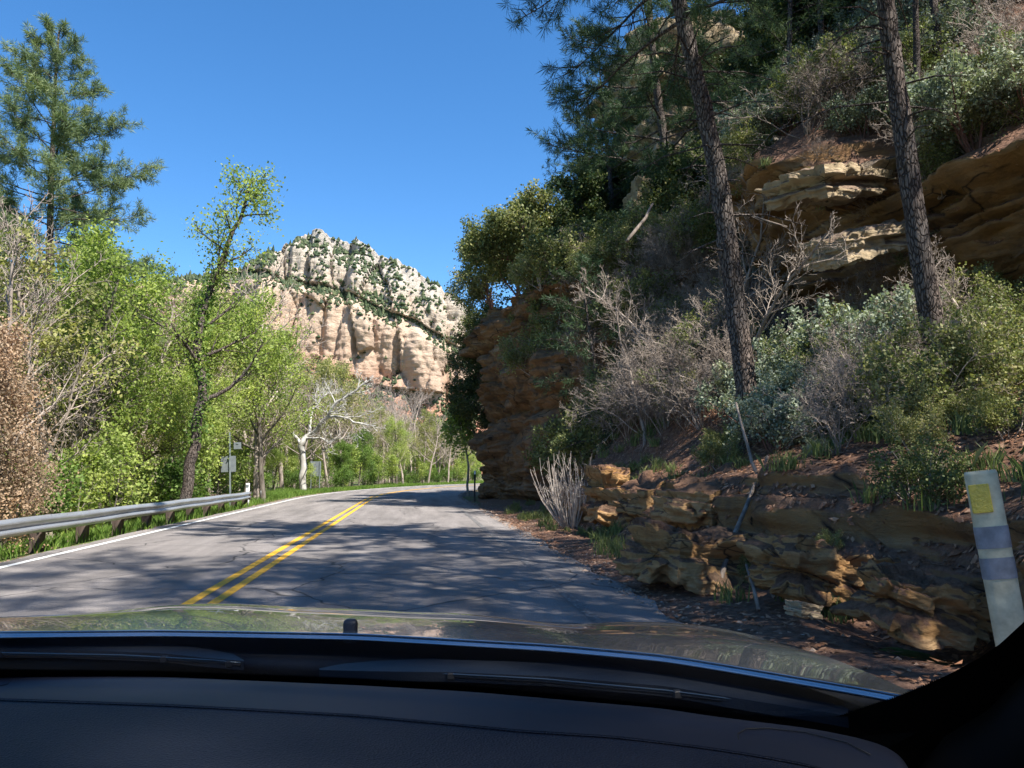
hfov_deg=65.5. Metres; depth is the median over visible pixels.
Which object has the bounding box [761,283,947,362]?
manzanita shrub
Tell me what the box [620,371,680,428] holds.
bare shrub
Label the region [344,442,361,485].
green bush
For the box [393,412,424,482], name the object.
bare tree
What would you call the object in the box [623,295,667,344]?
oak shrub
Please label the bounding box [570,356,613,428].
budding shrub
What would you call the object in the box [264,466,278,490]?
green bush
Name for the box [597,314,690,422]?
bare shrub
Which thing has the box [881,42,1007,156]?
manzanita shrub
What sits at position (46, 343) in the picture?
bare tree
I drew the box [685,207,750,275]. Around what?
bare shrub
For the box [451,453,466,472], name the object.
green bush
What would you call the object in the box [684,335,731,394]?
bare shrub
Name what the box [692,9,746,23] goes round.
bush
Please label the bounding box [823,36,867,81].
bare shrub
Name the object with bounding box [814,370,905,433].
dark bush
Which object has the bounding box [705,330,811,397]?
manzanita shrub
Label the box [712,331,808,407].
manzanita shrub
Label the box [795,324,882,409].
bare shrub
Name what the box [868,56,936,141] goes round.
bare shrub
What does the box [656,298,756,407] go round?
budding shrub
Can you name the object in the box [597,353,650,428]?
bare shrub
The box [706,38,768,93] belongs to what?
evergreen bush
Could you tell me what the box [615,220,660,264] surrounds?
oak shrub
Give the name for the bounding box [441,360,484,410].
cliff bush
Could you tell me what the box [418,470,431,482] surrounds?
green bush
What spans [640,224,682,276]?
bare shrub
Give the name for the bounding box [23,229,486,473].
mountain
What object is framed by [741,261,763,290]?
manzanita shrub
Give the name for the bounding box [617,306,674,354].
bare shrub
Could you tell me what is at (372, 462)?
green bush
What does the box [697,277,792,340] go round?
bare shrub
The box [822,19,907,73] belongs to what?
bare shrub
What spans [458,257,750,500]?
rock cliff
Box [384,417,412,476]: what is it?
broadleaf tree
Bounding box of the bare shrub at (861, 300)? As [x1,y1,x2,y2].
[796,258,940,322]
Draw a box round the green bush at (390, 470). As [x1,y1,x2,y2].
[385,459,398,477]
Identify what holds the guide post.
on the hillside
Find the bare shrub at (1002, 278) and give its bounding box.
[990,270,1016,288]
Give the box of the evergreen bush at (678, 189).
[649,170,706,240]
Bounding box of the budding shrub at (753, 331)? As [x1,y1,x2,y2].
[702,313,790,364]
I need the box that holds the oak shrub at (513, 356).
[494,326,538,376]
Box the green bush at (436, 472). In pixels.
[424,467,442,482]
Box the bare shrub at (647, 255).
[630,238,673,271]
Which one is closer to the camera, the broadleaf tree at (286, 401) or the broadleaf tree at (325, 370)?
the broadleaf tree at (286, 401)
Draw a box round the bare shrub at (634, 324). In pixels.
[618,316,644,349]
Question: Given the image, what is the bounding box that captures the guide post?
[964,469,1023,645]
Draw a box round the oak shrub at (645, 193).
[636,178,703,213]
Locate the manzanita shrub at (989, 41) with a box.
[883,14,1018,130]
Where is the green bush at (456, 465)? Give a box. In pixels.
[453,458,466,481]
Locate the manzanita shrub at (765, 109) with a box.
[731,69,825,135]
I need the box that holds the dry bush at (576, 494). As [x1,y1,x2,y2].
[530,452,591,528]
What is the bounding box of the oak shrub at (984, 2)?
[941,0,1002,11]
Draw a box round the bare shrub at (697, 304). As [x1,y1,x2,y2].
[676,286,752,331]
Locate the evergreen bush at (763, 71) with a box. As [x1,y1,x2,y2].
[750,50,786,94]
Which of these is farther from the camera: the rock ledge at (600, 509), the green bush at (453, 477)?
the green bush at (453, 477)
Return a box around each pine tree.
[0,11,188,460]
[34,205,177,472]
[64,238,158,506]
[497,0,809,447]
[513,128,618,294]
[525,0,771,237]
[541,49,643,224]
[717,0,873,128]
[747,0,803,41]
[774,0,969,365]
[804,0,823,41]
[895,0,954,156]
[929,0,944,69]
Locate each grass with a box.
[0,480,483,560]
[503,143,1023,623]
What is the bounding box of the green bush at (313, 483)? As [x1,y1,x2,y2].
[306,470,325,488]
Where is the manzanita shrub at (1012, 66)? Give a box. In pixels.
[966,33,1023,120]
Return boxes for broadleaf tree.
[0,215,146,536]
[0,301,81,553]
[1,311,61,445]
[2,374,75,543]
[3,193,189,530]
[6,323,67,462]
[15,224,150,461]
[39,244,163,438]
[50,368,100,465]
[50,371,169,507]
[54,329,187,521]
[98,279,268,465]
[144,438,180,473]
[145,355,244,500]
[155,288,239,482]
[161,297,253,506]
[161,301,270,485]
[211,280,332,501]
[231,322,303,491]
[238,390,284,457]
[239,374,309,463]
[247,318,321,483]
[263,434,291,471]
[267,426,298,489]
[283,443,299,470]
[290,371,342,487]
[292,433,320,487]
[298,439,326,467]
[302,358,355,432]
[306,355,368,457]
[311,354,381,443]
[316,378,367,485]
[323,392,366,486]
[328,439,356,486]
[349,425,378,485]
[366,454,385,483]
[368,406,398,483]
[370,417,397,483]
[373,415,416,483]
[383,438,412,482]
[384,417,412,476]
[405,445,425,482]
[410,423,440,480]
[413,406,445,470]
[413,447,439,482]
[415,423,436,461]
[420,412,443,464]
[431,432,455,477]
[436,401,481,495]
[440,458,452,481]
[454,431,471,479]
[461,452,477,472]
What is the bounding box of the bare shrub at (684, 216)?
[659,190,710,261]
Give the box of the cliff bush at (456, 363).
[442,347,481,375]
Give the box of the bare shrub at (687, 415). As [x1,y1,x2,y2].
[638,361,711,429]
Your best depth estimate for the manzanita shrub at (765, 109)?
21.48 m
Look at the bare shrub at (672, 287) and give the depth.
25.87 m
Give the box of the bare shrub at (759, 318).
[673,277,817,398]
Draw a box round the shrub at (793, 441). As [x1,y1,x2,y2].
[767,430,812,447]
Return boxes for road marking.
[0,483,477,567]
[180,486,450,604]
[207,485,469,603]
[446,490,605,622]
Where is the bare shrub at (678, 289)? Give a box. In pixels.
[664,275,701,297]
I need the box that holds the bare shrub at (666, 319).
[638,288,694,341]
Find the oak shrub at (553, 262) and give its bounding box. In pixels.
[528,223,584,294]
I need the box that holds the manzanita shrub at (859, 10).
[827,0,929,34]
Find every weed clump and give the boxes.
[507,501,519,509]
[538,506,549,513]
[542,511,554,517]
[595,524,612,538]
[736,554,749,583]
[814,529,844,553]
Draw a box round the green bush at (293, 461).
[275,454,298,483]
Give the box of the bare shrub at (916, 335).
[890,305,970,369]
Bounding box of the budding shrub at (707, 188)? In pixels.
[702,164,728,192]
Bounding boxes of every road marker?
[245,483,249,503]
[474,471,475,501]
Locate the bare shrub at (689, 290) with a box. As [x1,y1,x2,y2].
[677,276,766,314]
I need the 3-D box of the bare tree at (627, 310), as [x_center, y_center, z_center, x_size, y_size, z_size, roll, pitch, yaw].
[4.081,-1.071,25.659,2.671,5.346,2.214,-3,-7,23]
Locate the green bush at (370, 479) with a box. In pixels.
[356,466,380,485]
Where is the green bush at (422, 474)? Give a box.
[413,461,427,483]
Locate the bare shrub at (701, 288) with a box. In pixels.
[661,274,718,322]
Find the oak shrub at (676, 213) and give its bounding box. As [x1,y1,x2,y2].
[658,191,711,248]
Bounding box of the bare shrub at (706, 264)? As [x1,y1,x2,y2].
[672,241,781,298]
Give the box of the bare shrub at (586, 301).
[569,285,595,331]
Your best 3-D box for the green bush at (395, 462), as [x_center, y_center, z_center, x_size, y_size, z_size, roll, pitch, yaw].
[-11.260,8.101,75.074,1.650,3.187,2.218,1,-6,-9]
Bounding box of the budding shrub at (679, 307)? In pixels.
[651,292,696,330]
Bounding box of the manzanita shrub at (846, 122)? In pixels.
[815,83,891,138]
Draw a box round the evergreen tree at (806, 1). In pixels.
[776,0,856,44]
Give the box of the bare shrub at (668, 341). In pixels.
[628,296,772,367]
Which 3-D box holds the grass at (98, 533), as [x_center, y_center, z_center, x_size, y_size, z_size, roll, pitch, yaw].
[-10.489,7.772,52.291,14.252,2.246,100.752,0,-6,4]
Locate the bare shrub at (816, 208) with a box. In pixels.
[814,160,841,212]
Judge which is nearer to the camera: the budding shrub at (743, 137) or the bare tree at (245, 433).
the budding shrub at (743, 137)
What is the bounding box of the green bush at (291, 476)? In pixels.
[283,468,298,488]
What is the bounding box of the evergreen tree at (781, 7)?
[743,0,855,46]
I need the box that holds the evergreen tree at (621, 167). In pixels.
[598,121,637,198]
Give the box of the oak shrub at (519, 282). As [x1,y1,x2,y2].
[507,253,545,289]
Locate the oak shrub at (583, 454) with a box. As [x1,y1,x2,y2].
[540,391,611,475]
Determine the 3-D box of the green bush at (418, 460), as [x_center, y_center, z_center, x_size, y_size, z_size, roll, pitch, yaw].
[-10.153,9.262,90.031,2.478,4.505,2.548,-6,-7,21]
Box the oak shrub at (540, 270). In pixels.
[506,234,558,297]
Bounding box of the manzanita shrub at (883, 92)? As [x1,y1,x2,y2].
[847,62,910,123]
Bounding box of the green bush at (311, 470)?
[306,462,317,487]
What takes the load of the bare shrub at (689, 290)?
on the hillside
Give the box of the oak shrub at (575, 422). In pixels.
[548,394,593,441]
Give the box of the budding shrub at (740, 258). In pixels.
[707,236,753,286]
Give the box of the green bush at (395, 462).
[384,453,400,479]
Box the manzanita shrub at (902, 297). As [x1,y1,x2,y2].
[856,281,1001,341]
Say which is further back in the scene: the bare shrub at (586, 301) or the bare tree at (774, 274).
the bare shrub at (586, 301)
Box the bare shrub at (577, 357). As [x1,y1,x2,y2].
[562,331,606,377]
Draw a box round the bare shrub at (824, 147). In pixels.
[802,134,838,164]
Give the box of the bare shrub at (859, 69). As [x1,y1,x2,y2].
[780,40,904,127]
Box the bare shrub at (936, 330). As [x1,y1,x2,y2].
[886,296,1005,379]
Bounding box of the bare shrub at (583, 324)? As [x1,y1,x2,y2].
[553,297,610,354]
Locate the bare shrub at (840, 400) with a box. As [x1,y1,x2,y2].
[746,333,906,452]
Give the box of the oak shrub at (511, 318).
[505,312,514,335]
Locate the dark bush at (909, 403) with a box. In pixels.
[858,361,965,428]
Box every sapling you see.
[0,440,54,547]
[5,448,98,544]
[52,448,105,538]
[54,431,115,534]
[72,425,143,528]
[86,412,163,523]
[98,481,141,526]
[119,476,161,517]
[120,456,162,493]
[121,460,172,526]
[145,450,213,514]
[147,465,197,513]
[169,413,224,508]
[195,468,241,495]
[208,417,255,504]
[211,451,237,493]
[233,439,269,486]
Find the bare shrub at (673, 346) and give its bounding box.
[661,323,723,388]
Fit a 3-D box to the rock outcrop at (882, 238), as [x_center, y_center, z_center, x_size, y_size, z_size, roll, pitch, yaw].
[7.124,-2.865,16.181,2.323,0.731,1.522,-17,7,-18]
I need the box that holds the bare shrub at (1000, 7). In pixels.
[946,0,1023,55]
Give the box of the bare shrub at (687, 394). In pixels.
[633,334,727,430]
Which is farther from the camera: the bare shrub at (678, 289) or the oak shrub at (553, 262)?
the oak shrub at (553, 262)
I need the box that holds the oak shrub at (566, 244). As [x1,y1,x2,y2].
[554,216,616,285]
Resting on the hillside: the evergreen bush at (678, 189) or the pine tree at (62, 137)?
the evergreen bush at (678, 189)
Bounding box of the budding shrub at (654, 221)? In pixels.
[640,194,688,258]
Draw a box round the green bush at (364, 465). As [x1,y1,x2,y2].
[356,443,373,473]
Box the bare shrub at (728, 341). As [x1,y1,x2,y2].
[701,318,781,362]
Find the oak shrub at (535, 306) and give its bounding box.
[522,267,558,331]
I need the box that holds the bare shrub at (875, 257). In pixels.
[868,252,907,283]
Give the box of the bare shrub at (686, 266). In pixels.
[665,203,750,276]
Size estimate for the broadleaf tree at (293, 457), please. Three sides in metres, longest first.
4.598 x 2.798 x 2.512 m
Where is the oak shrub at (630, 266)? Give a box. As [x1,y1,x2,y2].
[586,244,646,297]
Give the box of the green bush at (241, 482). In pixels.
[223,465,243,493]
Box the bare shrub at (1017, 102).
[917,77,1023,153]
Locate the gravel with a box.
[0,334,918,676]
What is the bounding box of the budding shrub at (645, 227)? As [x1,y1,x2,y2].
[629,211,659,261]
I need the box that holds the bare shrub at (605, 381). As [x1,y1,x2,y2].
[572,341,640,421]
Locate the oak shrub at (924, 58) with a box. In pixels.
[859,9,964,94]
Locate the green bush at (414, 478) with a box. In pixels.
[407,471,419,482]
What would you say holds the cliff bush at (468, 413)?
on the rock cliff
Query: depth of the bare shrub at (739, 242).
24.01 m
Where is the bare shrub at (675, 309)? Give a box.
[627,301,726,380]
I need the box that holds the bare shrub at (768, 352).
[753,294,856,370]
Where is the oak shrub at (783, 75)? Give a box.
[768,26,874,125]
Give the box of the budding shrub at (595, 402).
[589,369,626,431]
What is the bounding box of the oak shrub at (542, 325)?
[525,298,577,355]
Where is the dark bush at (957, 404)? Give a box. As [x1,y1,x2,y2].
[944,382,1009,426]
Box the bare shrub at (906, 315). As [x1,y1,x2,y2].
[866,289,951,337]
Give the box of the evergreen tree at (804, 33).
[728,0,849,95]
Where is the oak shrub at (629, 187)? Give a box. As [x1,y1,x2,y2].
[619,165,654,209]
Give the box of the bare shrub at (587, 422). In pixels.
[565,410,626,447]
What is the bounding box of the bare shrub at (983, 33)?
[947,0,1023,112]
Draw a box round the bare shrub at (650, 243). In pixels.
[633,212,675,264]
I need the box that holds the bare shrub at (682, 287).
[652,275,718,303]
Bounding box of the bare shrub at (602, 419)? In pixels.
[581,377,632,439]
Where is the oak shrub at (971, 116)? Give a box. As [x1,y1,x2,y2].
[941,88,1021,148]
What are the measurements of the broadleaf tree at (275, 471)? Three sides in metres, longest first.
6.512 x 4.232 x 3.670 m
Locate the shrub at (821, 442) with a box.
[801,434,828,456]
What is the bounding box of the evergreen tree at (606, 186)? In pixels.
[588,150,625,211]
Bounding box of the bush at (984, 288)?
[943,270,1023,332]
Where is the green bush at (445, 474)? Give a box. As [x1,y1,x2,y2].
[440,468,452,481]
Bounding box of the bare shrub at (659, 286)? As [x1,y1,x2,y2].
[601,268,697,333]
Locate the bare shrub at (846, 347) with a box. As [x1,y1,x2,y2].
[794,307,931,424]
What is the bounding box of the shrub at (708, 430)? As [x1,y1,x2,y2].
[699,426,730,447]
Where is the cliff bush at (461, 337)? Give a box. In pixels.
[446,306,502,358]
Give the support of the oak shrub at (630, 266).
on the rock cliff
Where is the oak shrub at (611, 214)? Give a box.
[583,201,660,247]
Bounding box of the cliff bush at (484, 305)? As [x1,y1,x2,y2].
[460,297,505,331]
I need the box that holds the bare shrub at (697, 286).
[655,273,714,320]
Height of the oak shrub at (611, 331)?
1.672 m
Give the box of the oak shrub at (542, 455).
[523,417,579,485]
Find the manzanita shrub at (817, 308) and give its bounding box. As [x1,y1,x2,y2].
[813,300,867,323]
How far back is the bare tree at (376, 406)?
101.27 m
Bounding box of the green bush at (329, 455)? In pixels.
[319,444,337,486]
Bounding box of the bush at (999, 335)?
[916,294,1023,395]
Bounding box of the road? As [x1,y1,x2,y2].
[0,483,683,623]
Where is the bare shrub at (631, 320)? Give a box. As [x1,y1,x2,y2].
[615,305,653,341]
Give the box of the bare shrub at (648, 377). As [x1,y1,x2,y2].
[598,325,685,434]
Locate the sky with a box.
[0,0,749,312]
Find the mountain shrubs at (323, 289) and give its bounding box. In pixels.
[164,229,482,473]
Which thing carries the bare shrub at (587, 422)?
on the hillside
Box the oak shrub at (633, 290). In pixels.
[594,266,688,325]
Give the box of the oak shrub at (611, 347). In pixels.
[602,317,666,366]
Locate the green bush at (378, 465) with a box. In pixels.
[372,454,389,483]
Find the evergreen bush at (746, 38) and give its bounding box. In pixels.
[732,29,763,54]
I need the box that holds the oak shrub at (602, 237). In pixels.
[570,233,623,270]
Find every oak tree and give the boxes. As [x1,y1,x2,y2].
[443,231,508,313]
[452,204,545,295]
[482,255,520,307]
[495,178,574,285]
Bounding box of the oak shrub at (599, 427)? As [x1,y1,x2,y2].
[586,401,618,434]
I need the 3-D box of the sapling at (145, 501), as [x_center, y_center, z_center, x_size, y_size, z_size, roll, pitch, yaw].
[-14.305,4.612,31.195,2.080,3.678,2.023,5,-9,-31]
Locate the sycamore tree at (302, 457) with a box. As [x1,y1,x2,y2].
[285,364,385,490]
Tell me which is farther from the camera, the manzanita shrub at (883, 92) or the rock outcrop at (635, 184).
the rock outcrop at (635, 184)
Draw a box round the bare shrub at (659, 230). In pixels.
[647,224,674,258]
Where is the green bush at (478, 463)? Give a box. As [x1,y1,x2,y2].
[470,456,482,476]
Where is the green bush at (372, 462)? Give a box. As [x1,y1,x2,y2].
[362,448,382,482]
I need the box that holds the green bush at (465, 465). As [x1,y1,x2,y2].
[460,461,469,478]
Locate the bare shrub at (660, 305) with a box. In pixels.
[640,281,688,320]
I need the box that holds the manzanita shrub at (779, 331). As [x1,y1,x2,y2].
[751,315,896,356]
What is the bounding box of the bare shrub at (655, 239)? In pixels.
[637,214,686,281]
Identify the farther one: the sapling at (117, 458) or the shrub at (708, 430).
the sapling at (117, 458)
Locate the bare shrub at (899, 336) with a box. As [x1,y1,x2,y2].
[841,311,1017,406]
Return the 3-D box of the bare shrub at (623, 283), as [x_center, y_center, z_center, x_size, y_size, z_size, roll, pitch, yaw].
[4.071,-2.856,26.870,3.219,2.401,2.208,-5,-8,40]
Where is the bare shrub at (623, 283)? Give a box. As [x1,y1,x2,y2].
[584,265,652,318]
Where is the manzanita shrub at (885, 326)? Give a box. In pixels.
[805,314,919,371]
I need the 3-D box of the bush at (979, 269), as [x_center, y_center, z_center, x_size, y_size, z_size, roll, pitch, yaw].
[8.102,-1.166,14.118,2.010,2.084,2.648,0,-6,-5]
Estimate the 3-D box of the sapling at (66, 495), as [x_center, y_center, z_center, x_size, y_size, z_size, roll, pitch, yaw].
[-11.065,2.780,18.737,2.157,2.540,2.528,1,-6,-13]
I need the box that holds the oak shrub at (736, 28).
[722,15,757,39]
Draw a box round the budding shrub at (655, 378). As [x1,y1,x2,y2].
[631,339,723,420]
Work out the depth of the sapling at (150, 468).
40.88 m
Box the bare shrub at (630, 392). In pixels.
[590,355,663,430]
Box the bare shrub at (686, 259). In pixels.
[659,230,746,284]
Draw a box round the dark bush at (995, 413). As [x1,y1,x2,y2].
[962,385,1023,439]
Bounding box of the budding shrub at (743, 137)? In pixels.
[686,112,778,197]
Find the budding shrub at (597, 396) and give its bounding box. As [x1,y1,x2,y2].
[587,349,665,425]
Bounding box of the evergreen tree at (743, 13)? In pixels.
[737,0,751,18]
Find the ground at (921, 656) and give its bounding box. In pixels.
[0,419,955,666]
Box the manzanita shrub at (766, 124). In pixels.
[723,100,803,141]
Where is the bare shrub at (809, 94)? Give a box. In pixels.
[715,31,873,162]
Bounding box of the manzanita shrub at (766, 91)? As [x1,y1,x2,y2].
[757,44,828,120]
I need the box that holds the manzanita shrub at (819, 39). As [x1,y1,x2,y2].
[800,33,853,93]
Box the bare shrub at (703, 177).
[678,151,735,203]
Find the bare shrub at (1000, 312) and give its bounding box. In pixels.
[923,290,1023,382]
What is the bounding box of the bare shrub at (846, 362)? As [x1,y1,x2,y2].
[777,331,979,440]
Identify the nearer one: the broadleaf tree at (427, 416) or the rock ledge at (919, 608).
the rock ledge at (919, 608)
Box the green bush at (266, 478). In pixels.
[239,464,273,492]
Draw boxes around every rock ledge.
[582,464,629,526]
[594,470,678,529]
[612,517,752,595]
[638,506,653,518]
[651,462,742,529]
[736,533,900,606]
[829,559,993,650]
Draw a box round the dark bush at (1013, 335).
[984,328,1023,370]
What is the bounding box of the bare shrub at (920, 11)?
[894,0,979,34]
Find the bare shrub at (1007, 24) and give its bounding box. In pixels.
[950,15,1023,134]
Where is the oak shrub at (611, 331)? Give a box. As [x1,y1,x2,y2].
[598,323,624,342]
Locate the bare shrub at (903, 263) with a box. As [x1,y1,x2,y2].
[890,229,953,286]
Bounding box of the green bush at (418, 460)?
[412,449,433,479]
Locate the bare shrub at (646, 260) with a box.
[613,242,665,285]
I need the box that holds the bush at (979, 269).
[939,259,1023,316]
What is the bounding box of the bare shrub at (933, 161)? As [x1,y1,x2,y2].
[917,128,969,199]
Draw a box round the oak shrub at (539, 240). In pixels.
[521,215,613,292]
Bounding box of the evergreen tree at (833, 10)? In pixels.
[804,0,872,34]
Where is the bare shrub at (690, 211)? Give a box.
[641,184,712,257]
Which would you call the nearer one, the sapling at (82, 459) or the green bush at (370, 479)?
the sapling at (82, 459)
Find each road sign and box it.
[221,432,240,504]
[310,461,320,487]
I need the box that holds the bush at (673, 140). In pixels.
[617,104,699,175]
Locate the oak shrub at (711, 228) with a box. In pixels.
[658,198,737,263]
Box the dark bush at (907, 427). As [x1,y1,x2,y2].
[867,391,954,453]
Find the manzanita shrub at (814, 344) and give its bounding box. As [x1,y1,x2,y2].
[804,333,829,369]
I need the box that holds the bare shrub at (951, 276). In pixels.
[939,269,974,296]
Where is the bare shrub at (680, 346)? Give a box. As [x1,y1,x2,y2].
[621,294,726,400]
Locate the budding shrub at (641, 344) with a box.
[599,335,661,392]
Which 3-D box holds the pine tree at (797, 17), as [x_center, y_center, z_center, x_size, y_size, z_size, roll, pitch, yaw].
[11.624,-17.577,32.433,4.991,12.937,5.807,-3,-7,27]
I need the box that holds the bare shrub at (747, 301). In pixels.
[685,278,786,327]
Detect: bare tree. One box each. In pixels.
[0,187,127,544]
[0,205,108,447]
[0,220,91,509]
[10,343,111,546]
[11,341,59,462]
[35,295,160,535]
[53,240,159,482]
[84,273,218,522]
[100,328,174,525]
[147,298,188,481]
[149,340,251,448]
[204,255,331,498]
[231,360,310,491]
[231,394,276,455]
[242,364,310,463]
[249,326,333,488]
[283,377,337,459]
[291,366,331,488]
[292,390,336,460]
[302,381,359,486]
[316,385,367,486]
[325,380,385,485]
[337,381,382,485]
[349,397,377,485]
[350,398,402,483]
[359,382,387,484]
[364,387,391,482]
[366,410,408,482]
[375,395,415,482]
[377,403,413,481]
[378,391,421,476]
[379,382,411,481]
[381,403,413,482]
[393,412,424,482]
[396,383,435,475]
[396,393,436,481]
[397,389,433,479]
[403,413,450,482]
[420,418,447,473]
[433,422,459,481]
[436,434,464,462]
[570,264,657,351]
[580,285,667,445]
[597,271,673,361]
[688,239,807,391]
[705,178,796,302]
[740,199,860,351]
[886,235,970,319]
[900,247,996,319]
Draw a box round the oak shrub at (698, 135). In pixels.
[693,89,773,146]
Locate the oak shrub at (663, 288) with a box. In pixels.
[651,280,693,311]
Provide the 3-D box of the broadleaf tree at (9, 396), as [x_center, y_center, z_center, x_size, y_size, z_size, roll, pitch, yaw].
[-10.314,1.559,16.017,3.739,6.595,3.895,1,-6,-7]
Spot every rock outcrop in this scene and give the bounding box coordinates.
[590,16,751,130]
[621,174,657,225]
[727,136,784,178]
[754,156,897,210]
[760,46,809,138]
[797,219,928,271]
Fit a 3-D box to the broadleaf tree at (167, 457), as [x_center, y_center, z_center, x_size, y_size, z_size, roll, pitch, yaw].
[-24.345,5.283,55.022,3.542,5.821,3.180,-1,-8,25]
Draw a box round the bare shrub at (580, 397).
[559,340,674,451]
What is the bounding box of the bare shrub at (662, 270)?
[642,251,681,303]
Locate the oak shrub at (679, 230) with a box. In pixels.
[655,198,711,277]
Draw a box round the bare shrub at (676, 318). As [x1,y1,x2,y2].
[656,305,702,347]
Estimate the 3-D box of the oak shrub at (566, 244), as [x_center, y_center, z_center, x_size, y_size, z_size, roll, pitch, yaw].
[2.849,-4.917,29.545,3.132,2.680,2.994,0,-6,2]
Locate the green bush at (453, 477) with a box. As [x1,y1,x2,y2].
[449,465,462,481]
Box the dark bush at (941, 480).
[863,425,980,508]
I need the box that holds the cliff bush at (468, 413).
[440,391,489,434]
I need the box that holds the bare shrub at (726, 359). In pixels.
[675,317,782,402]
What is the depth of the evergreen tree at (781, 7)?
34.64 m
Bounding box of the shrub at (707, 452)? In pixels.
[689,430,744,470]
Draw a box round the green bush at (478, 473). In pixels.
[470,466,480,479]
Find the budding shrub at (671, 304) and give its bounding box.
[633,293,681,341]
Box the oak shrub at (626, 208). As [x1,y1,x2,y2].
[618,195,649,230]
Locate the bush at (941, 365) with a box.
[843,312,1023,441]
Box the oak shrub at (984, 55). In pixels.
[969,23,1023,92]
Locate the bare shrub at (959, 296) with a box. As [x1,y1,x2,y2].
[877,258,971,334]
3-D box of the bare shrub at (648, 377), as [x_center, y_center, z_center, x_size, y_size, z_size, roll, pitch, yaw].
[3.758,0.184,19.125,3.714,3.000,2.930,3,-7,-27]
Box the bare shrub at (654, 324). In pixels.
[643,288,754,342]
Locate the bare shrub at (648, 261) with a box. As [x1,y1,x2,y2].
[592,238,655,284]
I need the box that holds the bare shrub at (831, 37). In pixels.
[798,18,877,62]
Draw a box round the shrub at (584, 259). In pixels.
[532,250,638,459]
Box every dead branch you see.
[625,203,653,242]
[716,471,758,593]
[734,216,786,227]
[735,402,757,473]
[745,564,760,611]
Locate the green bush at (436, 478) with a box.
[432,475,441,481]
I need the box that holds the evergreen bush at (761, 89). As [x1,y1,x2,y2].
[713,82,771,136]
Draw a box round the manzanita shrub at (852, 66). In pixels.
[818,48,875,100]
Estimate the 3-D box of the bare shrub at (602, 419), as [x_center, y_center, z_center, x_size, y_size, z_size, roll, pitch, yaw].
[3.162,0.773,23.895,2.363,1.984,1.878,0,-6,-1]
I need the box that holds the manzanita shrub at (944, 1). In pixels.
[904,0,1014,33]
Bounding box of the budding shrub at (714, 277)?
[683,273,762,314]
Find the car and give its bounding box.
[0,604,1023,767]
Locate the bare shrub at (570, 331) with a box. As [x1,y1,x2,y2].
[558,308,585,352]
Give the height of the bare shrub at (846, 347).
2.206 m
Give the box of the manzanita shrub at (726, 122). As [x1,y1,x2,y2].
[713,89,773,163]
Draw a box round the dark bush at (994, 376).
[939,346,1023,394]
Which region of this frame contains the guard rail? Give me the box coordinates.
[0,491,251,553]
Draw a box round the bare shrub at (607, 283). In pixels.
[587,260,627,317]
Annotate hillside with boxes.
[477,0,1023,690]
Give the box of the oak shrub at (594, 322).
[570,288,614,344]
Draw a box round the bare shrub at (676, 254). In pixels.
[642,220,753,282]
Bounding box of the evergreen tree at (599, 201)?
[519,154,620,255]
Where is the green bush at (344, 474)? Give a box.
[326,464,356,486]
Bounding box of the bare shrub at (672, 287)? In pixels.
[645,277,685,297]
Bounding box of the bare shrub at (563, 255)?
[537,228,590,289]
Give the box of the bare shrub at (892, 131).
[872,100,948,153]
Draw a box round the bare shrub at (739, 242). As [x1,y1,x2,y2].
[695,240,759,291]
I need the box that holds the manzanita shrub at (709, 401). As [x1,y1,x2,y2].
[690,361,817,430]
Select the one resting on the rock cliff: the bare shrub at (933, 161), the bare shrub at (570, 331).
the bare shrub at (570, 331)
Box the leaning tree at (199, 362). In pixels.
[118,155,287,499]
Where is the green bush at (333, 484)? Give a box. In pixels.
[328,473,339,487]
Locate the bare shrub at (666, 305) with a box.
[633,287,680,329]
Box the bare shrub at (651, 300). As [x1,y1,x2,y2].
[615,277,684,325]
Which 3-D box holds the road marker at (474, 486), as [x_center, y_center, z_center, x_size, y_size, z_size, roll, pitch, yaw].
[-1.720,4.714,36.764,0.084,1.420,0.062,1,-6,-7]
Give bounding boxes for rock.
[783,599,823,619]
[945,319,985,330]
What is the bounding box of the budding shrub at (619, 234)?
[588,212,660,273]
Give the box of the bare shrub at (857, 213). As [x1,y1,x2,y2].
[840,197,877,218]
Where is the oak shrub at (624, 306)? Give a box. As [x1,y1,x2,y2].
[596,278,642,335]
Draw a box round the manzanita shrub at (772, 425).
[718,367,822,453]
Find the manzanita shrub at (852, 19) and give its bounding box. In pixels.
[845,3,873,37]
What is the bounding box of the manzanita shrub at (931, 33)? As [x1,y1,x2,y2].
[827,10,969,93]
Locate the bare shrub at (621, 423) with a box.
[564,355,655,440]
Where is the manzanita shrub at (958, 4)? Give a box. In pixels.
[908,0,990,48]
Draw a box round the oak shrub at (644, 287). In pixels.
[635,275,650,306]
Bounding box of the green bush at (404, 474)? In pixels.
[393,469,408,482]
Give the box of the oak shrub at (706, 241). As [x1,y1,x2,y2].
[691,220,739,260]
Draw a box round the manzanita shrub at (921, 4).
[848,0,993,52]
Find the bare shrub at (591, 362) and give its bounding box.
[577,340,608,376]
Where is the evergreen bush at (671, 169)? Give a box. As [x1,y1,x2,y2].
[641,133,708,216]
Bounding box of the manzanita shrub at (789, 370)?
[747,354,839,427]
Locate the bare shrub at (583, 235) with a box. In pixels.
[548,223,599,289]
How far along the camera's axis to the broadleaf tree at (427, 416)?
91.70 m
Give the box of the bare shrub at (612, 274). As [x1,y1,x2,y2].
[603,263,632,283]
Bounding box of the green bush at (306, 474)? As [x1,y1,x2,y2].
[292,461,323,486]
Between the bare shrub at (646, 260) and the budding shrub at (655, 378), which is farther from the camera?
the bare shrub at (646, 260)
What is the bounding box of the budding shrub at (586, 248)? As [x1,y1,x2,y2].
[564,236,619,284]

